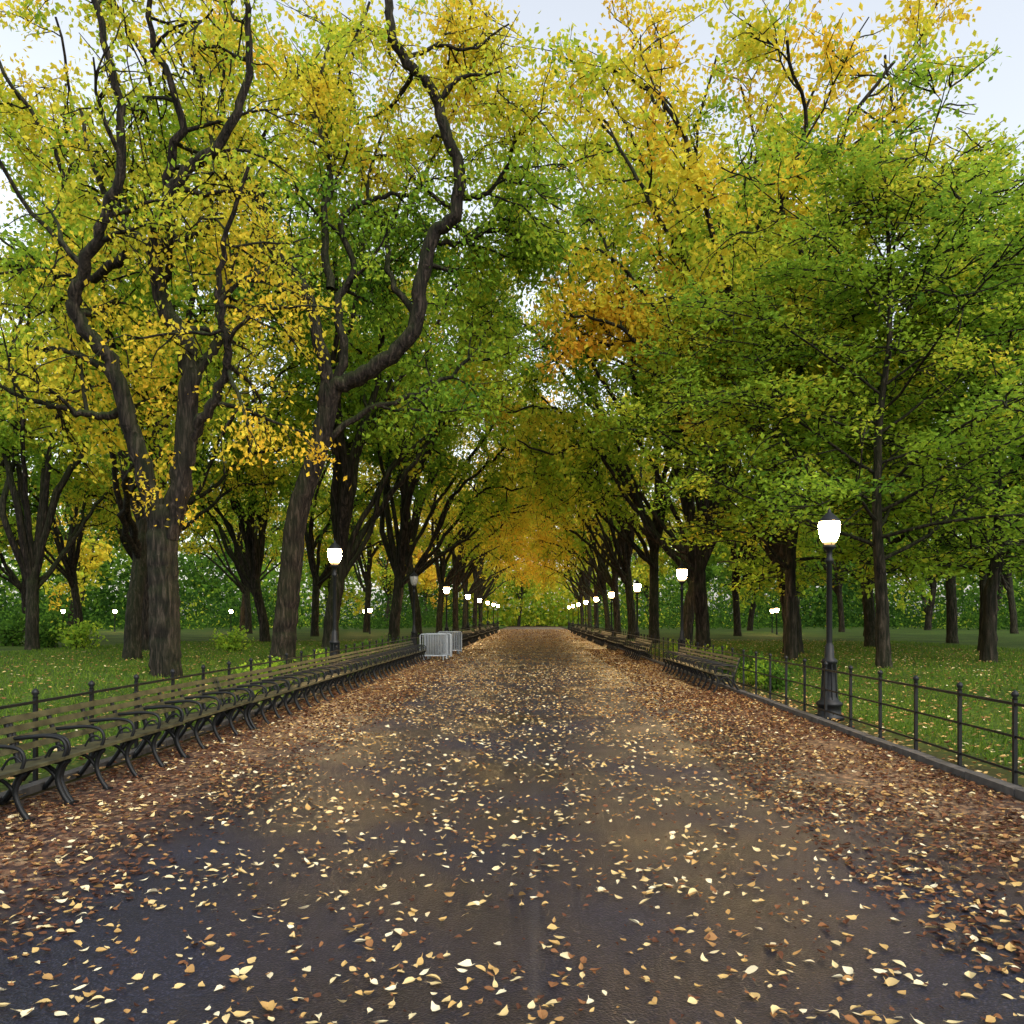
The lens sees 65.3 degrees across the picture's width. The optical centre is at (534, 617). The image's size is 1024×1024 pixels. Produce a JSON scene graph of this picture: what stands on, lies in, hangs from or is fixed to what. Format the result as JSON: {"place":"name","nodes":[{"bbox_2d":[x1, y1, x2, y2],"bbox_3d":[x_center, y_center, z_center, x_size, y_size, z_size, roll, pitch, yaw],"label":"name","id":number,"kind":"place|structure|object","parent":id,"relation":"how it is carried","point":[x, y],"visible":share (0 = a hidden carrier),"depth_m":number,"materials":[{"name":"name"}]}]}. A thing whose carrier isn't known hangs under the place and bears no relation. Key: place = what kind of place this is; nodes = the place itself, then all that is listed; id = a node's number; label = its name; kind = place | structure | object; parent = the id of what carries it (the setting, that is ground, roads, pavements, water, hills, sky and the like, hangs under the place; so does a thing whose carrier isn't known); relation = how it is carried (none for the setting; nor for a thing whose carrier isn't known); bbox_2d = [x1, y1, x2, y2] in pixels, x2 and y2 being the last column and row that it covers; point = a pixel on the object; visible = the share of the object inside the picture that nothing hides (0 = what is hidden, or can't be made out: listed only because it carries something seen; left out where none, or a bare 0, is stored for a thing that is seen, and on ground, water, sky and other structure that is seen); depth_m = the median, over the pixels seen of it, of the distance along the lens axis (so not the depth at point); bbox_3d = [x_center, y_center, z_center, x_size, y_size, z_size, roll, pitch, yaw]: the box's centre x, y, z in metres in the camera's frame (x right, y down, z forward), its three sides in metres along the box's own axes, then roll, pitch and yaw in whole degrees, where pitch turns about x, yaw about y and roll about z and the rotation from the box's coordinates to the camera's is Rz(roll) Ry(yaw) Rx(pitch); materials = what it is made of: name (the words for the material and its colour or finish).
{"place":"outdoors","nodes":[
{"label":"outdoors","id":0,"kind":"place"},
{"bbox_2d":[0,627,1023,1023],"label":"path","id":1,"kind":"structure","parent":0,"point":[602,921],"depth_m":5.42,"materials":[{"name":"grey asphalt"}]},
{"bbox_2d":[0,716,75,821],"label":"park bench","id":2,"kind":"object","parent":1,"relation":"on","point":[19,769],"visible":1,"depth_m":7.56,"materials":[{"name":"black metal"}]},
{"bbox_2d":[6,692,189,802],"bbox_3d":[-4.800,1.381,8.979,0.770,0.866,2.560,0,0,0],"label":"park bench","id":3,"kind":"object","parent":1,"relation":"on","point":[97,747],"visible":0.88,"depth_m":8.96,"materials":[{"name":"brown wood"}]},
{"bbox_2d":[133,677,255,756],"bbox_3d":[-4.842,1.381,11.520,0.770,0.866,2.560,0,0,0],"label":"park bench","id":4,"kind":"object","parent":1,"relation":"on","point":[219,710],"visible":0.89,"depth_m":11.50,"materials":[{"name":"wood"}]},
{"bbox_2d":[216,667,303,728],"bbox_3d":[-4.803,1.381,14.060,0.770,0.866,2.560,0,0,0],"label":"park bench","id":5,"kind":"object","parent":1,"relation":"on","point":[266,695],"visible":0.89,"depth_m":14.04,"materials":[{"name":"brown wood"}]},
{"bbox_2d":[269,660,335,710],"bbox_3d":[-4.812,1.381,16.601,0.770,0.866,2.560,0,0,0],"label":"park bench","id":6,"kind":"object","parent":1,"relation":"on","point":[308,685],"visible":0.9,"depth_m":16.59,"materials":[{"name":"brown wood"}]},
{"bbox_2d":[307,655,359,696],"bbox_3d":[-4.816,1.381,19.138,0.770,0.866,2.560,0,0,1],"label":"park bench","id":7,"kind":"object","parent":1,"relation":"on","point":[339,675],"visible":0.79,"depth_m":19.12,"materials":[{"name":"wood"}]},
{"bbox_2d":[335,651,378,685],"bbox_3d":[-4.838,1.381,21.681,0.770,0.866,2.560,0,0,0],"label":"park bench","id":8,"kind":"object","parent":1,"relation":"on","point":[361,667],"visible":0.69,"depth_m":21.67,"materials":[{"name":"brown wood"}]},
{"bbox_2d":[357,647,393,678],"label":"park bench","id":9,"kind":"object","parent":1,"relation":"on","point":[379,663],"visible":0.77,"depth_m":24.20,"materials":[{"name":"brown wood"}]},
{"bbox_2d":[373,645,405,671],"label":"park bench","id":10,"kind":"object","parent":1,"relation":"on","point":[395,658],"visible":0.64,"depth_m":26.75,"materials":[{"name":"wood"}]},
{"bbox_2d":[388,642,416,668],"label":"park bench","id":11,"kind":"object","parent":1,"relation":"on","point":[409,655],"visible":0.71,"depth_m":29.29,"materials":[{"name":"wood"}]},
{"bbox_2d":[401,640,427,663],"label":"park bench","id":12,"kind":"object","parent":1,"relation":"on","point":[420,651],"visible":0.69,"depth_m":31.82,"materials":[{"name":"brown wood"}]},
{"bbox_2d":[420,633,446,660],"bbox_3d":[-4.230,1.232,33.455,1.144,1.117,0.784,0,0,-8],"label":"crowd barrier","id":13,"kind":"object","parent":1,"relation":"on","point":[433,634],"visible":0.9,"depth_m":33.31,"materials":[{"name":"metal"}]},
{"bbox_2d":[424,633,451,659],"bbox_3d":[-4.139,1.232,34.341,1.144,1.117,0.784,0,0,4],"label":"crowd barrier","id":14,"kind":"object","parent":1,"relation":"on","point":[428,645],"visible":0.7,"depth_m":34.22,"materials":[{"name":"metal"}]},
{"bbox_2d":[438,631,461,653],"bbox_3d":[-4.115,1.232,38.816,1.144,1.117,0.784,0,0,-15],"label":"crowd barrier","id":15,"kind":"object","parent":1,"relation":"on","point":[459,640],"visible":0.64,"depth_m":38.78,"materials":[{"name":"metal"}]},
{"bbox_2d":[0,629,1023,1023],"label":"fallen leaves","id":16,"kind":"object","parent":1,"relation":"on","point":[728,701],"visible":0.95,"depth_m":7.49,"materials":[{"name":"brown plant"}]},
{"bbox_2d":[610,635,627,651],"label":"park bench","id":17,"kind":"object","parent":1,"relation":"on","point":[621,643],"visible":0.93,"depth_m":43.20,"materials":[{"name":"brown wood"}]},
{"bbox_2d":[623,637,642,655],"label":"park bench","id":18,"kind":"object","parent":1,"relation":"on","point":[628,647],"visible":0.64,"depth_m":36.83,"materials":[{"name":"wood"}]},
{"bbox_2d":[629,639,652,660],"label":"park bench","id":19,"kind":"object","parent":1,"relation":"on","point":[638,650],"visible":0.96,"depth_m":33.62,"materials":[{"name":"brown wood"}]},
{"bbox_2d":[662,646,694,675],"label":"park bench","id":20,"kind":"object","parent":1,"relation":"on","point":[672,660],"visible":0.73,"depth_m":25.32,"materials":[{"name":"wood"}]},
{"bbox_2d":[674,649,713,681],"bbox_3d":[4.580,1.381,22.790,0.770,0.866,2.560,0,0,0],"label":"park bench","id":21,"kind":"object","parent":1,"relation":"on","point":[689,664],"visible":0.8,"depth_m":22.78,"materials":[{"name":"wood"}]},
{"bbox_2d":[690,653,740,692],"bbox_3d":[4.580,1.381,20.240,0.770,0.866,2.560,0,0,0],"label":"park bench","id":22,"kind":"object","parent":1,"relation":"on","point":[716,674],"visible":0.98,"depth_m":19.65,"materials":[{"name":"brown wood"}]},
{"bbox_2d":[0,618,1023,806],"bbox_3d":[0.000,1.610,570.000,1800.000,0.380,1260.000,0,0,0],"label":"ground","id":23,"kind":"structure","parent":0,"point":[1006,638],"depth_m":19.70,"materials":[{"name":"green plant"}]},
{"bbox_2d":[0,605,25,645],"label":"shrub","id":24,"kind":"object","parent":23,"relation":"on","point":[12,635],"visible":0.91,"depth_m":39.57,"materials":[{"name":"green plant"}]},
{"bbox_2d":[0,301,60,559],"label":"elm tree","id":25,"kind":"object","parent":23,"relation":"on","point":[3,544],"visible":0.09,"depth_m":53.73,"materials":[{"name":"green plant"}]},
{"bbox_2d":[0,441,83,632],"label":"elm tree","id":26,"kind":"object","parent":23,"relation":"on","point":[12,579],"visible":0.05,"depth_m":65.35,"materials":[{"name":"green plant"}]},
{"bbox_2d":[0,276,84,508],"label":"elm tree","id":27,"kind":"object","parent":23,"relation":"on","point":[35,478],"visible":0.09,"depth_m":42.49,"materials":[{"name":"green plant"}]},
{"bbox_2d":[23,609,74,647],"bbox_3d":[-22.949,0.705,38.107,2.213,2.270,2.215,0,0,26],"label":"shrub","id":28,"kind":"object","parent":23,"relation":"on","point":[47,639],"visible":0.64,"depth_m":37.72,"materials":[{"name":"green plant"}]},
{"bbox_2d":[0,321,122,627],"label":"elm tree","id":29,"kind":"object","parent":23,"relation":"on","point":[70,563],"visible":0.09,"depth_m":57.11,"materials":[{"name":"green plant"}]},
{"bbox_2d":[48,618,107,648],"bbox_3d":[-20.534,0.857,35.897,2.279,1.699,2.002,0,0,-36],"label":"shrub","id":30,"kind":"object","parent":23,"relation":"on","point":[75,639],"visible":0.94,"depth_m":35.74,"materials":[{"name":"green plant"}]},
{"bbox_2d":[0,154,194,649],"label":"elm tree","id":31,"kind":"object","parent":23,"relation":"on","point":[29,557],"visible":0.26,"depth_m":35.34,"materials":[{"name":"green plant"}]},
{"bbox_2d":[4,335,256,562],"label":"elm tree","id":32,"kind":"object","parent":23,"relation":"on","point":[126,548],"visible":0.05,"depth_m":50.08,"materials":[{"name":"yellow plant"}]},
{"bbox_2d":[0,0,356,650],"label":"elm tree","id":33,"kind":"object","parent":23,"relation":"on","point":[145,636],"visible":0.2,"depth_m":36.18,"materials":[{"name":"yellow plant"}]},
{"bbox_2d":[0,0,371,676],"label":"elm tree","id":34,"kind":"object","parent":23,"relation":"on","point":[168,232],"visible":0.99,"depth_m":19.64,"materials":[{"name":"yellow plant"}]},
{"bbox_2d":[0,0,380,659],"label":"elm tree","id":35,"kind":"object","parent":23,"relation":"on","point":[18,126],"visible":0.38,"depth_m":25.57,"materials":[{"name":"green plant"}]},
{"bbox_2d":[119,268,348,641],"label":"elm tree","id":36,"kind":"object","parent":23,"relation":"on","point":[254,547],"visible":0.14,"depth_m":45.60,"materials":[{"name":"green plant"}]},
{"bbox_2d":[209,625,258,651],"bbox_3d":[-12.496,0.986,32.916,1.557,1.322,1.772,0,0,34],"label":"shrub","id":37,"kind":"object","parent":23,"relation":"on","point":[231,643],"visible":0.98,"depth_m":32.78,"materials":[{"name":"green plant"}]},
{"bbox_2d":[178,425,312,633],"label":"elm tree","id":38,"kind":"object","parent":23,"relation":"on","point":[242,587],"visible":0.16,"depth_m":69.67,"materials":[{"name":"green plant"}]},
{"bbox_2d":[0,623,498,782],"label":"iron fence","id":39,"kind":"object","parent":23,"relation":"on","point":[35,692],"visible":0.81,"depth_m":11.73,"materials":[{"name":"black metal"}]},
{"bbox_2d":[232,662,272,697],"bbox_3d":[-6.359,1.471,18.012,1.112,0.944,1.266,0,0,-43],"label":"shrub","id":40,"kind":"object","parent":23,"relation":"on","point":[248,669],"visible":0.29,"depth_m":17.83,"materials":[{"name":"green plant"}]},
{"bbox_2d":[191,420,332,630],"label":"elm tree","id":41,"kind":"object","parent":23,"relation":"on","point":[242,613],"visible":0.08,"depth_m":82.48,"materials":[{"name":"green plant"}]},
{"bbox_2d":[254,656,299,681],"bbox_3d":[-6.638,1.448,20.647,1.112,0.944,1.266,0,0,-2],"label":"shrub","id":42,"kind":"object","parent":23,"relation":"on","point":[276,663],"visible":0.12,"depth_m":20.45,"materials":[{"name":"green plant"}]},
{"bbox_2d":[261,659,295,690],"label":"shrub","id":43,"kind":"object","parent":23,"relation":"on","point":[279,674],"visible":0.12,"depth_m":19.11,"materials":[{"name":"green plant"}]},
{"bbox_2d":[304,649,344,676],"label":"shrub","id":44,"kind":"object","parent":23,"relation":"on","point":[320,655],"visible":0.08,"depth_m":23.45,"materials":[{"name":"green plant"}]},
{"bbox_2d":[327,540,342,679],"bbox_3d":[-5.500,-0.200,22.000,0.520,3.900,0.520,0,0,0],"label":"street lamp","id":45,"kind":"object","parent":23,"relation":"on","point":[334,549],"visible":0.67,"depth_m":21.93,"materials":[{"name":"black metal"}]},
{"bbox_2d":[250,352,448,635],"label":"elm tree","id":46,"kind":"object","parent":23,"relation":"on","point":[311,545],"visible":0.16,"depth_m":60.28,"materials":[{"name":"green plant"}]},
{"bbox_2d":[341,640,372,666],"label":"shrub","id":47,"kind":"object","parent":23,"relation":"on","point":[350,646],"visible":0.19,"depth_m":27.92,"materials":[{"name":"green plant"}]},
{"bbox_2d":[291,419,429,631],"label":"elm tree","id":48,"kind":"object","parent":23,"relation":"on","point":[366,576],"visible":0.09,"depth_m":76.16,"materials":[{"name":"green plant"}]},
{"bbox_2d":[191,0,545,647],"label":"elm tree","id":49,"kind":"object","parent":23,"relation":"on","point":[347,455],"visible":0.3,"depth_m":37.66,"materials":[{"name":"green plant"}]},
{"bbox_2d":[132,0,613,662],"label":"elm tree","id":50,"kind":"object","parent":23,"relation":"on","point":[532,252],"visible":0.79,"depth_m":27.13,"materials":[{"name":"green plant"}]},
{"bbox_2d":[361,634,390,658],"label":"shrub","id":51,"kind":"object","parent":23,"relation":"on","point":[379,641],"visible":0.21,"depth_m":32.89,"materials":[{"name":"green plant"}]},
{"bbox_2d":[410,571,418,655],"bbox_3d":[-5.500,-0.200,36.500,0.520,3.900,0.520,0,0,0],"label":"street lamp","id":52,"kind":"object","parent":23,"relation":"on","point":[414,576],"visible":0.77,"depth_m":36.42,"materials":[{"name":"black metal"}]},
{"bbox_2d":[286,84,585,643],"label":"elm tree","id":53,"kind":"object","parent":23,"relation":"on","point":[395,553],"visible":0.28,"depth_m":46.82,"materials":[{"name":"green plant"}]},
{"bbox_2d":[316,238,565,638],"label":"elm tree","id":54,"kind":"object","parent":23,"relation":"on","point":[413,524],"visible":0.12,"depth_m":58.02,"materials":[{"name":"green plant"}]},
{"bbox_2d":[443,583,449,630],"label":"street lamp","id":55,"kind":"object","parent":23,"relation":"on","point":[446,587],"visible":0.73,"depth_m":49.92,"materials":[{"name":"black metal"}]},
{"bbox_2d":[380,374,554,632],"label":"elm tree","id":56,"kind":"object","parent":23,"relation":"on","point":[441,573],"visible":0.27,"depth_m":70.60,"materials":[{"name":"green plant"}]},
{"bbox_2d":[411,425,532,630],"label":"elm tree","id":57,"kind":"object","parent":23,"relation":"on","point":[458,579],"visible":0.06,"depth_m":83.14,"materials":[{"name":"green plant"}]},
{"bbox_2d":[440,437,539,628],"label":"elm tree","id":58,"kind":"object","parent":23,"relation":"on","point":[522,566],"visible":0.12,"depth_m":97.85,"materials":[{"name":"yellow plant"}]},
{"bbox_2d":[438,457,551,628],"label":"elm tree","id":59,"kind":"object","parent":23,"relation":"on","point":[478,592],"visible":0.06,"depth_m":111.28,"materials":[{"name":"green plant"}]},
{"bbox_2d":[452,494,542,624],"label":"elm tree","id":60,"kind":"object","parent":23,"relation":"on","point":[486,594],"visible":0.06,"depth_m":126.36,"materials":[{"name":"orange plant"}]},
{"bbox_2d":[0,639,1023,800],"bbox_3d":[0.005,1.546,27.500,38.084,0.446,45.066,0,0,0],"label":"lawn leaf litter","id":61,"kind":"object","parent":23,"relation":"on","point":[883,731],"visible":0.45,"depth_m":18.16,"materials":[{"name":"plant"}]},
{"bbox_2d":[0,450,1023,630],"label":"distant trees","id":62,"kind":"object","parent":23,"relation":"on","point":[100,562],"visible":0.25,"depth_m":128.56,"materials":[{"name":"green plant"}]},
{"bbox_2d":[0,551,1023,631],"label":"distant shrubs","id":63,"kind":"object","parent":23,"relation":"on","point":[666,620],"visible":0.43,"depth_m":105.48,"materials":[{"name":"green plant"}]},
{"bbox_2d":[0,643,1023,801],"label":"kerb","id":64,"kind":"structure","parent":23,"relation":"on","point":[1003,786],"depth_m":10.46,"materials":[{"name":"stone"}]},
{"bbox_2d":[530,516,594,626],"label":"elm tree","id":65,"kind":"object","parent":23,"relation":"on","point":[578,597],"visible":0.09,"depth_m":126.21,"materials":[{"name":"orange plant"}]},
{"bbox_2d":[518,509,617,626],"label":"elm tree","id":66,"kind":"object","parent":23,"relation":"on","point":[589,592],"visible":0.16,"depth_m":97.58,"materials":[{"name":"orange plant"}]},
{"bbox_2d":[522,495,617,626],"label":"elm tree","id":67,"kind":"object","parent":23,"relation":"on","point":[585,595],"visible":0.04,"depth_m":112.12,"materials":[{"name":"orange plant"}]},
{"bbox_2d":[492,282,679,638],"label":"elm tree","id":68,"kind":"object","parent":23,"relation":"on","point":[623,573],"visible":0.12,"depth_m":61.92,"materials":[{"name":"green plant"}]},
{"bbox_2d":[508,389,669,635],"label":"elm tree","id":69,"kind":"object","parent":23,"relation":"on","point":[604,573],"visible":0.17,"depth_m":73.36,"materials":[{"name":"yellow plant"}]},
{"bbox_2d":[520,404,670,631],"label":"elm tree","id":70,"kind":"object","parent":23,"relation":"on","point":[600,585],"visible":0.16,"depth_m":84.61,"materials":[{"name":"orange plant"}]},
{"bbox_2d":[479,111,731,643],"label":"elm tree","id":71,"kind":"object","parent":23,"relation":"on","point":[651,559],"visible":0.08,"depth_m":50.45,"materials":[{"name":"green plant"}]},
{"bbox_2d":[609,589,614,639],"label":"street lamp","id":72,"kind":"object","parent":23,"relation":"on","point":[611,593],"visible":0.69,"depth_m":53.92,"materials":[{"name":"black metal"}]},
{"bbox_2d":[633,580,640,646],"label":"street lamp","id":73,"kind":"object","parent":23,"relation":"on","point":[637,585],"visible":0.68,"depth_m":40.44,"materials":[{"name":"black metal"}]},
{"bbox_2d":[495,2,813,644],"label":"elm tree","id":74,"kind":"object","parent":23,"relation":"on","point":[688,613],"visible":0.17,"depth_m":41.13,"materials":[{"name":"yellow plant"}]},
{"bbox_2d":[458,0,894,652],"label":"elm tree","id":75,"kind":"object","parent":23,"relation":"on","point":[698,554],"visible":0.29,"depth_m":36.01,"materials":[{"name":"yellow plant"}]},
{"bbox_2d":[631,454,731,585],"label":"elm tree","id":76,"kind":"object","parent":23,"relation":"on","point":[663,559],"visible":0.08,"depth_m":78.37,"materials":[{"name":"green plant"}]},
{"bbox_2d":[676,563,687,666],"bbox_3d":[5.200,-0.075,28.200,0.500,3.750,0.500,0,0,0],"label":"street lamp","id":77,"kind":"object","parent":23,"relation":"on","point":[681,569],"visible":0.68,"depth_m":28.13,"materials":[{"name":"black metal"}]},
{"bbox_2d":[669,638,696,658],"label":"shrub","id":78,"kind":"object","parent":23,"relation":"on","point":[676,648],"visible":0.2,"depth_m":32.86,"materials":[{"name":"green plant"}]},
{"bbox_2d":[703,646,734,672],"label":"shrub","id":79,"kind":"object","parent":23,"relation":"on","point":[724,670],"visible":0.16,"depth_m":25.42,"materials":[{"name":"green plant"}]},
{"bbox_2d":[729,644,766,678],"bbox_3d":[6.136,1.397,23.012,1.218,1.249,1.217,0,0,11],"label":"shrub","id":80,"kind":"object","parent":23,"relation":"on","point":[750,664],"visible":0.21,"depth_m":22.98,"materials":[{"name":"green plant"}]},
{"bbox_2d":[497,0,999,653],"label":"elm tree","id":81,"kind":"object","parent":23,"relation":"on","point":[605,316],"visible":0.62,"depth_m":28.57,"materials":[{"name":"yellow plant"}]},
{"bbox_2d":[654,389,848,635],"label":"elm tree","id":82,"kind":"object","parent":23,"relation":"on","point":[736,616],"visible":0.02,"depth_m":60.58,"materials":[{"name":"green plant"}]},
{"bbox_2d":[629,257,886,568],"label":"elm tree","id":83,"kind":"object","parent":23,"relation":"on","point":[680,509],"visible":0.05,"depth_m":48.45,"materials":[{"name":"green plant"}]},
{"bbox_2d":[737,656,784,685],"bbox_3d":[5.908,1.491,20.940,1.112,0.944,1.266,0,0,29],"label":"shrub","id":84,"kind":"object","parent":23,"relation":"on","point":[761,679],"visible":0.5,"depth_m":20.84,"materials":[{"name":"green plant"}]},
{"bbox_2d":[757,654,800,690],"bbox_3d":[5.876,1.448,19.446,1.107,1.135,1.108,0,0,24],"label":"shrub","id":85,"kind":"object","parent":23,"relation":"on","point":[776,683],"visible":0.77,"depth_m":19.41,"materials":[{"name":"green plant"}]},
{"bbox_2d":[568,623,1023,786],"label":"iron fence","id":86,"kind":"object","parent":23,"relation":"on","point":[1014,703],"visible":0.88,"depth_m":11.54,"materials":[{"name":"black metal"}]},
{"bbox_2d":[575,238,1023,659],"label":"young elm tree","id":87,"kind":"object","parent":23,"relation":"on","point":[790,574],"visible":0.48,"depth_m":26.80,"materials":[{"name":"green plant"}]},
{"bbox_2d":[614,38,1023,667],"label":"young elm tree","id":88,"kind":"object","parent":23,"relation":"on","point":[898,192],"visible":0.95,"depth_m":21.52,"materials":[{"name":"green plant"}]},
{"bbox_2d":[766,493,871,631],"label":"elm tree","id":89,"kind":"object","parent":23,"relation":"on","point":[837,589],"visible":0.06,"depth_m":77.80,"materials":[{"name":"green plant"}]},
{"bbox_2d":[815,507,843,720],"bbox_3d":[5.200,-0.075,14.100,0.500,3.750,0.500,0,0,0],"label":"street lamp","id":90,"kind":"object","parent":23,"relation":"on","point":[829,525],"visible":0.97,"depth_m":14.01,"materials":[{"name":"black metal"}]},
{"bbox_2d":[745,395,945,635],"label":"elm tree","id":91,"kind":"object","parent":23,"relation":"on","point":[800,541],"visible":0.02,"depth_m":57.61,"materials":[{"name":"green plant"}]},
{"bbox_2d":[722,150,1023,647],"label":"elm tree","id":92,"kind":"object","parent":23,"relation":"on","point":[869,618],"visible":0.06,"depth_m":37.80,"materials":[{"name":"green plant"}]},
{"bbox_2d":[761,154,1023,661],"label":"young elm tree","id":93,"kind":"object","parent":23,"relation":"on","point":[988,645],"visible":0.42,"depth_m":24.93,"materials":[{"name":"green plant"}]},
{"bbox_2d":[807,303,1023,651],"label":"young elm tree","id":94,"kind":"object","parent":23,"relation":"on","point":[962,546],"visible":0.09,"depth_m":32.77,"materials":[{"name":"green plant"}]},
{"bbox_2d":[823,244,1022,642],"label":"elm tree","id":95,"kind":"object","parent":23,"relation":"on","point":[951,617],"visible":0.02,"depth_m":44.02,"materials":[{"name":"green plant"}]},
{"bbox_2d":[901,462,1021,633],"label":"elm tree","id":96,"kind":"object","parent":23,"relation":"on","point":[1006,581],"visible":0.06,"depth_m":70.11,"materials":[{"name":"green plant"}]},
{"bbox_2d":[944,117,1023,477],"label":"elm tree","id":97,"kind":"object","parent":23,"relation":"on","point":[978,156],"visible":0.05,"depth_m":31.90,"materials":[{"name":"green plant"}]},
{"bbox_2d":[0,0,1023,617],"label":"sky","id":98,"kind":"structure","parent":0,"point":[1002,96],"materials":[{"name":"white"}]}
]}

